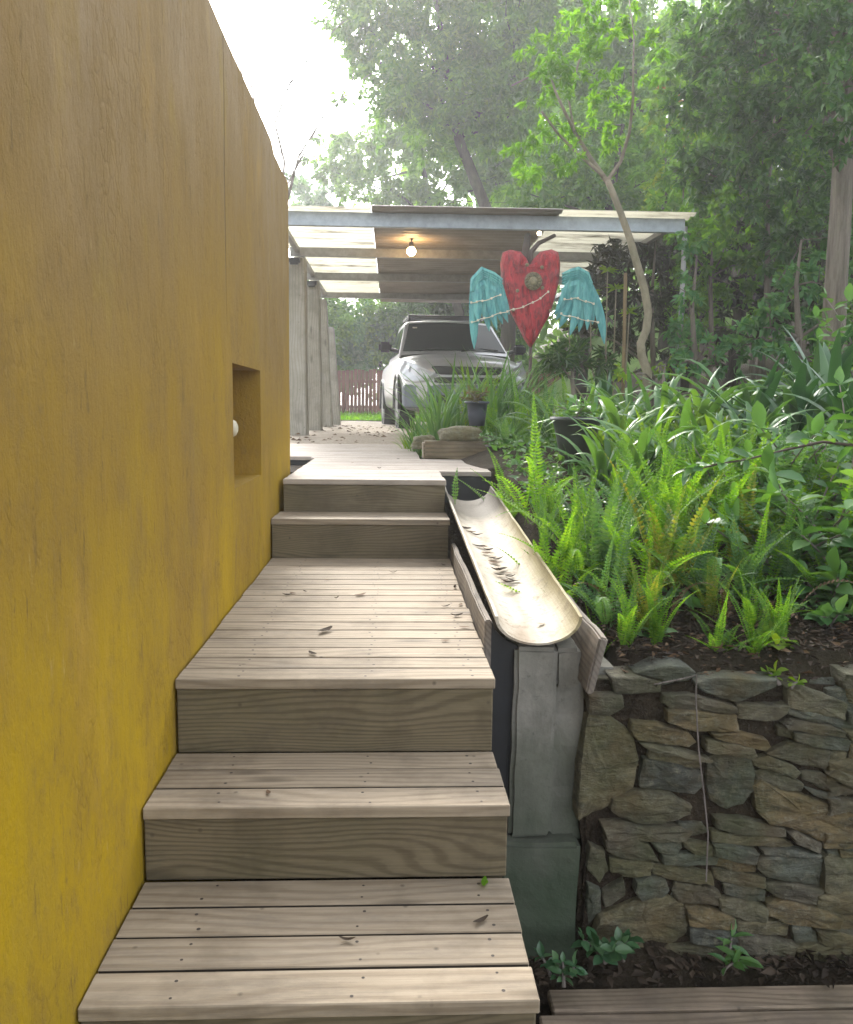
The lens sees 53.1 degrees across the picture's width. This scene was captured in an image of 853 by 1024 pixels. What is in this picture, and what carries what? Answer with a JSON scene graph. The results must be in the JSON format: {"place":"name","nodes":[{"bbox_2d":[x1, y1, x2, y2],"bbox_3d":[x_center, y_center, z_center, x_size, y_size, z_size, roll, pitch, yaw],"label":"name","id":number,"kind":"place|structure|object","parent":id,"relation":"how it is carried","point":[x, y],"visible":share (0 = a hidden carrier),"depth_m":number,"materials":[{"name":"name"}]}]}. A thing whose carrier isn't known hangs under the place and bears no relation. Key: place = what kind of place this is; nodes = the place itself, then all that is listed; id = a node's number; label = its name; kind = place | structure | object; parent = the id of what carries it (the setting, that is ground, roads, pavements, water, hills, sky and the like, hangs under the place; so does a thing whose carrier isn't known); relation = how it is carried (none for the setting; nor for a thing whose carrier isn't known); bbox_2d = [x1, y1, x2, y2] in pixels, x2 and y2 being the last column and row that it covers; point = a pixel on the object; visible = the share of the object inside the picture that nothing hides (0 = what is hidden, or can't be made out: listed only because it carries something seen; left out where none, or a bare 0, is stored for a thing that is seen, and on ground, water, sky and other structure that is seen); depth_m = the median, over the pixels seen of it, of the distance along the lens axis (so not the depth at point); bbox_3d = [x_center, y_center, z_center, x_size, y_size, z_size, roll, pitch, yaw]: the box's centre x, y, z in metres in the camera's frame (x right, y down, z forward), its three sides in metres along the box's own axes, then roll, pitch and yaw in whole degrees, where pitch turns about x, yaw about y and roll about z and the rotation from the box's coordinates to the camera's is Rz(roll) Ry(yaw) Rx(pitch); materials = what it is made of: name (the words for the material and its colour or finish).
{"place":"outdoors","nodes":[
{"label":"outdoors","id":0,"kind":"place"},
{"bbox_2d":[290,421,484,444],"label":"path","id":1,"kind":"structure","parent":0,"point":[326,433],"depth_m":9.68,"materials":[{"name":"beige stone"}]},
{"bbox_2d":[379,314,526,428],"bbox_3d":[0.290,-2.316,14.347,2.320,1.875,5.061,0,7,-7],"label":"parked car","id":2,"kind":"object","parent":1,"relation":"on","point":[436,341],"visible":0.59,"depth_m":13.16,"materials":[{"name":"silver metal"}]},
{"bbox_2d":[288,205,696,435],"bbox_3d":[0.268,-2.038,11.191,3.779,2.164,7.791,0,7,-2],"label":"carport","id":3,"kind":"object","parent":1,"relation":"on","point":[336,251],"visible":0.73,"depth_m":9.09,"materials":[{"name":"metal"}]},
{"bbox_2d":[209,0,781,404],"label":"sky","id":4,"kind":"structure","parent":0,"point":[283,29],"materials":[{"name":"white"}]},
{"bbox_2d":[230,218,852,950],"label":"bed ground","id":5,"kind":"structure","parent":0,"point":[484,460],"depth_m":2.84,"materials":[{"name":"soil"}]},
{"bbox_2d":[231,0,380,200],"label":"bare tree","id":6,"kind":"object","parent":5,"relation":"on","point":[294,171],"visible":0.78,"depth_m":12.29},
{"bbox_2d":[283,444,490,502],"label":"deck","id":7,"kind":"structure","parent":5,"relation":"on","point":[330,464],"depth_m":4.66,"materials":[{"name":"wood"}]},
{"bbox_2d":[422,440,489,459],"bbox_3d":[0.217,-0.413,5.707,0.490,0.135,0.166,0,7,-2],"label":"sleeper","id":8,"kind":"object","parent":7,"relation":"on","point":[457,450],"visible":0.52,"depth_m":5.63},
{"bbox_2d":[377,370,498,440],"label":"grass tuft","id":9,"kind":"object","parent":5,"relation":"on","point":[445,421],"visible":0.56,"depth_m":6.23,"materials":[{"name":"green plant"}]},
{"bbox_2d":[386,352,516,426],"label":"grass tuft","id":10,"kind":"object","parent":5,"relation":"on","point":[458,421],"visible":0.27,"depth_m":6.57,"materials":[{"name":"green plant"}]},
{"bbox_2d":[429,345,562,431],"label":"grass tuft","id":11,"kind":"object","parent":5,"relation":"on","point":[500,412],"visible":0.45,"depth_m":6.36,"materials":[{"name":"green plant"}]},
{"bbox_2d":[470,395,589,524],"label":"sword fern","id":12,"kind":"object","parent":5,"relation":"on","point":[531,463],"visible":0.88,"depth_m":3.78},
{"bbox_2d":[492,507,580,584],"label":"sword fern","id":13,"kind":"object","parent":5,"relation":"on","point":[555,557],"visible":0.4,"depth_m":3.08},
{"bbox_2d":[469,233,605,413],"bbox_3d":[0.920,-1.499,7.307,1.150,1.828,0.571,0,7,-2],"label":"winged heart","id":14,"kind":"object","parent":5,"relation":"on","point":[523,288],"visible":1,"depth_m":7.07,"materials":[{"name":"wood"}]},
{"bbox_2d":[285,0,816,320],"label":"tree","id":15,"kind":"object","parent":5,"relation":"on","point":[301,187],"visible":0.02,"depth_m":31.01,"materials":[{"name":"green plant"}]},
{"bbox_2d":[476,465,641,556],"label":"sword fern","id":16,"kind":"object","parent":5,"relation":"on","point":[583,547],"visible":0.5,"depth_m":3.26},
{"bbox_2d":[494,501,645,582],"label":"sword fern","id":17,"kind":"object","parent":5,"relation":"on","point":[578,560],"visible":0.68,"depth_m":3.01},
{"bbox_2d":[532,333,621,404],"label":"spiky bush","id":18,"kind":"object","parent":5,"relation":"on","point":[563,361],"visible":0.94,"depth_m":7.57,"materials":[{"name":"green plant"}]},
{"bbox_2d":[550,417,603,462],"bbox_3d":[0.837,-0.406,4.775,0.298,0.250,0.296,0,7,-2],"label":"pot","id":19,"kind":"object","parent":5,"relation":"on","point":[562,426],"visible":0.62,"depth_m":4.68,"materials":[{"name":"plastic"}]},
{"bbox_2d":[489,87,672,402],"bbox_3d":[3.107,-5.057,16.519,4.014,6.134,2.687,0,7,-2],"label":"tree","id":20,"kind":"object","parent":5,"relation":"on","point":[575,188],"visible":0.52,"depth_m":15.88,"materials":[{"name":"green plant"}]},
{"bbox_2d":[498,0,669,409],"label":"forked tree","id":21,"kind":"object","parent":5,"relation":"on","point":[623,29],"visible":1,"depth_m":6.66,"materials":[{"name":"green plant"}]},
{"bbox_2d":[566,593,607,693],"bbox_3d":[0.424,0.317,2.924,0.034,0.169,1.257,12,8,-5],"label":"edging plank","id":22,"kind":"object","parent":5,"relation":"on","point":[588,637],"visible":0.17,"depth_m":2.35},
{"bbox_2d":[496,505,688,602],"bbox_3d":[0.576,0.181,2.871,0.600,0.410,0.415,4,8,22],"label":"sword fern","id":23,"kind":"object","parent":5,"relation":"on","point":[565,588],"visible":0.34,"depth_m":2.88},
{"bbox_2d":[558,264,637,397],"bbox_3d":[1.529,-1.416,7.655,0.749,1.564,0.229,0,7,-2],"label":"rosette cane","id":24,"kind":"object","parent":5,"relation":"on","point":[612,287],"visible":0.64,"depth_m":7.62,"materials":[{"name":"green plant"}]},
{"bbox_2d":[565,449,653,588],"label":"sword fern","id":25,"kind":"object","parent":5,"relation":"on","point":[599,555],"visible":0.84,"depth_m":2.94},
{"bbox_2d":[543,410,677,488],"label":"agapanthus","id":26,"kind":"object","parent":5,"relation":"on","point":[598,458],"visible":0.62,"depth_m":4.25,"materials":[{"name":"green plant"}]},
{"bbox_2d":[530,378,695,445],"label":"agapanthus","id":27,"kind":"object","parent":5,"relation":"on","point":[608,405],"visible":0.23,"depth_m":4.82,"materials":[{"name":"green plant"}]},
{"bbox_2d":[398,0,834,371],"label":"wood","id":28,"kind":"object","parent":5,"relation":"on","point":[544,337],"visible":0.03,"depth_m":28.66,"materials":[{"name":"green plant"}]},
{"bbox_2d":[560,504,677,629],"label":"sword fern","id":29,"kind":"object","parent":5,"relation":"on","point":[598,604],"visible":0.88,"depth_m":2.69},
{"bbox_2d":[562,233,690,408],"bbox_3d":[2.123,-1.876,8.723,1.040,2.246,1.871,5,8,31],"label":"dark thicket","id":30,"kind":"object","parent":5,"relation":"on","point":[655,257],"visible":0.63,"depth_m":8.54,"materials":[{"name":"green plant"}]},
{"bbox_2d":[567,402,705,487],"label":"agapanthus","id":31,"kind":"object","parent":5,"relation":"on","point":[645,441],"visible":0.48,"depth_m":4.12,"materials":[{"name":"green plant"}]},
{"bbox_2d":[600,564,672,648],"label":"sword fern","id":32,"kind":"object","parent":5,"relation":"on","point":[627,626],"visible":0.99,"depth_m":2.52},
{"bbox_2d":[564,492,715,592],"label":"sword fern","id":33,"kind":"object","parent":5,"relation":"on","point":[665,575],"visible":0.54,"depth_m":2.85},
{"bbox_2d":[619,545,675,630],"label":"sword fern","id":34,"kind":"object","parent":5,"relation":"on","point":[644,608],"visible":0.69,"depth_m":2.62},
{"bbox_2d":[580,370,726,431],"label":"agapanthus","id":35,"kind":"object","parent":5,"relation":"on","point":[658,401],"visible":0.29,"depth_m":5.11,"materials":[{"name":"green plant"}]},
{"bbox_2d":[600,439,721,568],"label":"sword fern","id":36,"kind":"object","parent":5,"relation":"on","point":[632,545],"visible":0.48,"depth_m":3.15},
{"bbox_2d":[604,453,722,600],"bbox_3d":[0.860,0.056,2.901,0.410,0.509,0.348,6,9,39],"label":"sword fern","id":37,"kind":"object","parent":5,"relation":"on","point":[663,550],"visible":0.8,"depth_m":2.87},
{"bbox_2d":[617,437,713,545],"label":"sword fern","id":38,"kind":"object","parent":5,"relation":"on","point":[672,504],"visible":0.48,"depth_m":3.20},
{"bbox_2d":[481,369,852,610],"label":"ground cover","id":39,"kind":"object","parent":5,"relation":"on","point":[692,601],"visible":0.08,"depth_m":3.99,"materials":[{"name":"green plant"}]},
{"bbox_2d":[582,398,751,478],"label":"agapanthus","id":40,"kind":"object","parent":5,"relation":"on","point":[685,418],"visible":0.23,"depth_m":4.26,"materials":[{"name":"green plant"}]},
{"bbox_2d":[638,563,700,644],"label":"sword fern","id":41,"kind":"object","parent":5,"relation":"on","point":[655,625],"visible":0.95,"depth_m":2.54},
{"bbox_2d":[638,73,703,385],"bbox_3d":[3.774,-4.078,13.058,1.441,4.630,1.505,0,7,-2],"label":"tree","id":42,"kind":"object","parent":5,"relation":"on","point":[659,114],"visible":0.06,"depth_m":12.83,"materials":[{"name":"green plant"}]},
{"bbox_2d":[585,430,764,544],"bbox_3d":[1.015,-0.101,3.487,0.762,0.476,0.716,3,7,15],"label":"sword fern","id":43,"kind":"object","parent":5,"relation":"on","point":[633,481],"visible":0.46,"depth_m":3.38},
{"bbox_2d":[516,482,852,685],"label":"leaf litter","id":44,"kind":"object","parent":5,"relation":"on","point":[846,635],"visible":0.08,"depth_m":2.62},
{"bbox_2d":[635,418,739,532],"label":"sword fern","id":45,"kind":"object","parent":5,"relation":"on","point":[677,478],"visible":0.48,"depth_m":3.53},
{"bbox_2d":[622,407,763,483],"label":"agapanthus","id":46,"kind":"object","parent":5,"relation":"on","point":[724,426],"visible":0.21,"depth_m":4.16,"materials":[{"name":"green plant"}]},
{"bbox_2d":[628,367,767,432],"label":"agapanthus","id":47,"kind":"object","parent":5,"relation":"on","point":[712,407],"visible":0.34,"depth_m":4.81,"materials":[{"name":"green plant"}]},
{"bbox_2d":[657,228,745,409],"bbox_3d":[2.259,-1.532,7.193,0.978,1.602,0.675,-6,10,-43],"label":"shrub","id":48,"kind":"object","parent":5,"relation":"on","point":[692,329],"visible":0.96,"depth_m":7.11,"materials":[{"name":"green plant"}]},
{"bbox_2d":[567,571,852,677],"bbox_3d":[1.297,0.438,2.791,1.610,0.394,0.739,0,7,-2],"label":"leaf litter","id":49,"kind":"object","parent":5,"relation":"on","point":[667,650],"visible":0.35,"depth_m":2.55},
{"bbox_2d":[612,496,816,596],"bbox_3d":[0.952,0.153,2.774,0.580,0.350,0.617,5,8,31],"label":"sword fern","id":50,"kind":"object","parent":5,"relation":"on","point":[701,565],"visible":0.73,"depth_m":2.90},
{"bbox_2d":[688,550,745,622],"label":"sword fern","id":51,"kind":"object","parent":5,"relation":"on","point":[711,599],"visible":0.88,"depth_m":2.71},
{"bbox_2d":[640,178,797,384],"bbox_3d":[2.981,-2.092,8.566,1.482,2.345,1.416,0,7,-2],"label":"tall shrub","id":52,"kind":"object","parent":5,"relation":"on","point":[722,257],"visible":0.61,"depth_m":8.50,"materials":[{"name":"green plant"}]},
{"bbox_2d":[686,587,763,652],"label":"sword fern","id":53,"kind":"object","parent":5,"relation":"on","point":[717,634],"visible":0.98,"depth_m":2.52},
{"bbox_2d":[695,419,780,527],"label":"sword fern","id":54,"kind":"object","parent":5,"relation":"on","point":[724,488],"visible":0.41,"depth_m":3.57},
{"bbox_2d":[637,0,839,389],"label":"understorey tree","id":55,"kind":"object","parent":5,"relation":"on","point":[666,79],"visible":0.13,"depth_m":10.13,"materials":[{"name":"green plant"}]},
{"bbox_2d":[625,115,852,393],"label":"understorey tree","id":56,"kind":"object","parent":5,"relation":"on","point":[674,198],"visible":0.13,"depth_m":11.80,"materials":[{"name":"green plant"}]},
{"bbox_2d":[691,356,791,436],"bbox_3d":[1.871,-0.625,5.038,0.663,0.545,0.916,4,8,28],"label":"clivia","id":57,"kind":"object","parent":5,"relation":"on","point":[771,383],"visible":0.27,"depth_m":4.79,"materials":[{"name":"green plant"}]},
{"bbox_2d":[659,38,829,382],"bbox_3d":[2.893,-2.600,7.725,1.598,3.152,1.292,5,8,30],"label":"tall shrub","id":58,"kind":"object","parent":5,"relation":"on","point":[702,152],"visible":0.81,"depth_m":7.69,"materials":[{"name":"green plant"}]},
{"bbox_2d":[688,464,808,569],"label":"sword fern","id":59,"kind":"object","parent":5,"relation":"on","point":[747,521],"visible":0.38,"depth_m":3.09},
{"bbox_2d":[704,497,798,599],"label":"sword fern","id":60,"kind":"object","parent":5,"relation":"on","point":[744,567],"visible":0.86,"depth_m":2.88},
{"bbox_2d":[693,578,810,655],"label":"sword fern","id":61,"kind":"object","parent":5,"relation":"on","point":[761,640],"visible":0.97,"depth_m":2.52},
{"bbox_2d":[655,185,852,382],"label":"dark bush","id":62,"kind":"object","parent":5,"relation":"on","point":[719,331],"visible":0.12,"depth_m":9.21,"materials":[{"name":"green plant"}]},
{"bbox_2d":[669,0,852,349],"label":"dark tree","id":63,"kind":"object","parent":5,"relation":"on","point":[755,28],"visible":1,"depth_m":6.54,"materials":[{"name":"green plant"}]},
{"bbox_2d":[671,431,852,485],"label":"leafy branch","id":64,"kind":"object","parent":5,"relation":"on","point":[688,469],"visible":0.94,"depth_m":3.02,"materials":[{"name":"green plant"}]},
{"bbox_2d":[706,387,817,477],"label":"agapanthus","id":65,"kind":"object","parent":5,"relation":"on","point":[771,418],"visible":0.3,"depth_m":4.35,"materials":[{"name":"green plant"}]},
{"bbox_2d":[692,358,834,445],"bbox_3d":[1.905,-0.555,4.719,0.820,0.560,0.744,-1,7,-16],"label":"clivia","id":66,"kind":"object","parent":5,"relation":"on","point":[799,388],"visible":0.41,"depth_m":4.56,"materials":[{"name":"green plant"}]},
{"bbox_2d":[710,486,822,595],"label":"sword fern","id":67,"kind":"object","parent":5,"relation":"on","point":[772,561],"visible":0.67,"depth_m":2.92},
{"bbox_2d":[745,576,803,639],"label":"sword fern","id":68,"kind":"object","parent":5,"relation":"on","point":[784,624],"visible":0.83,"depth_m":2.55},
{"bbox_2d":[699,483,852,582],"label":"broad leaved plant","id":69,"kind":"object","parent":5,"relation":"on","point":[843,525],"visible":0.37,"depth_m":3.06,"materials":[{"name":"green plant"}]},
{"bbox_2d":[706,411,847,509],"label":"broad leaved plant","id":70,"kind":"object","parent":5,"relation":"on","point":[817,423],"visible":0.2,"depth_m":3.52,"materials":[{"name":"green plant"}]},
{"bbox_2d":[743,491,824,594],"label":"sword fern","id":71,"kind":"object","parent":5,"relation":"on","point":[787,569],"visible":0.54,"depth_m":2.92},
{"bbox_2d":[716,443,852,566],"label":"broad leaved plant","id":72,"kind":"object","parent":5,"relation":"on","point":[767,457],"visible":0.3,"depth_m":3.22,"materials":[{"name":"green plant"}]},
{"bbox_2d":[718,203,852,374],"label":"shrub","id":73,"kind":"object","parent":5,"relation":"on","point":[788,283],"visible":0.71,"depth_m":7.03,"materials":[{"name":"green plant"}]},
{"bbox_2d":[743,400,852,519],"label":"broad leaved plant","id":74,"kind":"object","parent":5,"relation":"on","point":[758,414],"visible":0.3,"depth_m":3.57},
{"bbox_2d":[743,323,852,393],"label":"clivia","id":75,"kind":"object","parent":5,"relation":"on","point":[795,360],"visible":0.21,"depth_m":5.38,"materials":[{"name":"green plant"}]},
{"bbox_2d":[745,325,852,441],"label":"clivia","id":76,"kind":"object","parent":5,"relation":"on","point":[830,364],"visible":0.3,"depth_m":4.68,"materials":[{"name":"green plant"}]},
{"bbox_2d":[754,410,851,523],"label":"sword fern","id":77,"kind":"object","parent":5,"relation":"on","point":[786,455],"visible":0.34,"depth_m":3.47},
{"bbox_2d":[763,457,852,584],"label":"broad leaved plant","id":78,"kind":"object","parent":5,"relation":"on","point":[772,486],"visible":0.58,"depth_m":2.93,"materials":[{"name":"green plant"}]},
{"bbox_2d":[764,409,852,565],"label":"broad leaved plant","id":79,"kind":"object","parent":5,"relation":"on","point":[847,473],"visible":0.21,"depth_m":3.16,"materials":[{"name":"green plant"}]},
{"bbox_2d":[782,360,852,446],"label":"clivia","id":80,"kind":"object","parent":5,"relation":"on","point":[847,403],"visible":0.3,"depth_m":4.22,"materials":[{"name":"green plant"}]},
{"bbox_2d":[792,545,852,617],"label":"broad leaved plant","id":81,"kind":"object","parent":5,"relation":"on","point":[831,573],"visible":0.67,"depth_m":2.77,"materials":[{"name":"green plant"}]},
{"bbox_2d":[803,594,852,628],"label":"weed","id":82,"kind":"object","parent":5,"relation":"on","point":[831,612],"visible":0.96,"depth_m":2.65,"materials":[{"name":"green plant"}]},
{"bbox_2d":[805,283,852,383],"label":"broad leaved plant","id":83,"kind":"object","parent":5,"relation":"on","point":[848,294],"visible":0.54,"depth_m":5.45,"materials":[{"name":"green plant"}]},
{"bbox_2d":[536,1004,551,1023],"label":"ground","id":84,"kind":"structure","parent":0,"point":[545,1010],"depth_m":2.36,"materials":[{"name":"soil"}]},
{"bbox_2d":[0,0,289,1023],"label":"garden wall","id":85,"kind":"structure","parent":84,"relation":"on","point":[144,356],"depth_m":1.61,"materials":[{"name":"yellow paint"}]},
{"bbox_2d":[78,484,539,1023],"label":"timber stairs","id":86,"kind":"structure","parent":84,"relation":"on","point":[394,679],"depth_m":1.84,"materials":[{"name":"brown wood"}]},
{"bbox_2d":[451,543,491,667],"bbox_3d":[0.145,0.325,3.082,0.024,0.212,1.360,0,7,-2],"label":"edging plank","id":87,"kind":"object","parent":86,"relation":"attached to","point":[482,621],"visible":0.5,"depth_m":2.74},
{"bbox_2d":[502,636,612,960],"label":"concrete pillar","id":88,"kind":"structure","parent":84,"relation":"on","point":[542,859],"depth_m":2.45,"materials":[{"name":"concrete"}]},
{"bbox_2d":[489,623,517,834],"bbox_3d":[0.207,0.837,2.475,0.096,1.060,0.023,0,7,-2],"label":"membrane sheet","id":89,"kind":"object","parent":88,"relation":"attached to","point":[502,658],"visible":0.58,"depth_m":2.43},
{"bbox_2d":[445,486,581,644],"bbox_3d":[0.258,0.119,3.328,0.245,0.270,1.955,0,7,-3],"label":"water trough","id":90,"kind":"object","parent":88,"relation":"on","point":[531,612],"visible":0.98,"depth_m":2.89,"materials":[{"name":"metal"}]},
{"bbox_2d":[528,946,852,1003],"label":"soil strip","id":91,"kind":"object","parent":84,"relation":"on","point":[749,977],"visible":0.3,"depth_m":2.44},
{"bbox_2d":[534,940,587,987],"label":"weed","id":92,"kind":"object","parent":91,"relation":"on","point":[555,966],"visible":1,"depth_m":2.31,"materials":[{"name":"green plant"}]},
{"bbox_2d":[571,926,644,964],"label":"weed","id":93,"kind":"object","parent":91,"relation":"on","point":[620,946],"visible":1,"depth_m":2.38,"materials":[{"name":"green plant"}]},
{"bbox_2d":[531,946,852,989],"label":"leaf litter","id":94,"kind":"object","parent":91,"relation":"on","point":[792,962],"visible":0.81,"depth_m":2.44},
{"bbox_2d":[707,919,762,975],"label":"weed","id":95,"kind":"object","parent":91,"relation":"on","point":[737,963],"visible":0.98,"depth_m":2.37,"materials":[{"name":"green plant"}]},
{"bbox_2d":[539,985,852,1023],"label":"deck","id":96,"kind":"structure","parent":84,"relation":"on","point":[816,1004],"depth_m":2.31,"materials":[{"name":"wood"}]},
{"bbox_2d":[572,656,852,963],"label":"stone wall","id":97,"kind":"structure","parent":84,"relation":"on","point":[777,772],"depth_m":2.45,"materials":[{"name":"stone"}]},
{"bbox_2d":[345,287,789,420],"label":"lawn","id":98,"kind":"structure","parent":0,"point":[633,364],"depth_m":22.02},
{"bbox_2d":[307,280,361,374],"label":"bush","id":99,"kind":"object","parent":98,"relation":"on","point":[342,322],"visible":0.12,"depth_m":25.16,"materials":[{"name":"green plant"}]},
{"bbox_2d":[326,298,389,408],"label":"bush","id":100,"kind":"object","parent":98,"relation":"on","point":[356,353],"visible":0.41,"depth_m":26.34,"materials":[{"name":"green plant"}]},
{"bbox_2d":[336,288,413,399],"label":"bush","id":101,"kind":"object","parent":98,"relation":"on","point":[381,359],"visible":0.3,"depth_m":27.10,"materials":[{"name":"green plant"}]},
{"bbox_2d":[368,302,468,345],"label":"bush","id":102,"kind":"object","parent":98,"relation":"on","point":[396,313],"visible":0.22,"depth_m":26.90,"materials":[{"name":"green plant"}]},
{"bbox_2d":[300,108,545,315],"bbox_3d":[0.123,-8.011,26.269,8.152,10.014,4.180,0,7,-2],"label":"tree","id":103,"kind":"object","parent":98,"relation":"on","point":[349,169],"visible":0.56,"depth_m":25.41,"materials":[{"name":"green plant"}]},
{"bbox_2d":[309,0,598,361],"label":"tree","id":104,"kind":"object","parent":98,"relation":"on","point":[466,95],"visible":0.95,"depth_m":18.11,"materials":[{"name":"green plant"}]},
{"bbox_2d":[337,369,570,413],"bbox_3d":[0.488,-3.265,23.842,8.179,1.391,0.078,0,7,-2],"label":"picket fence","id":105,"kind":"object","parent":98,"relation":"on","point":[365,378],"visible":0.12,"depth_m":23.70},
{"bbox_2d":[538,0,706,349],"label":"tree","id":106,"kind":"object","parent":98,"relation":"on","point":[615,54],"visible":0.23,"depth_m":18.83,"materials":[{"name":"green plant"}]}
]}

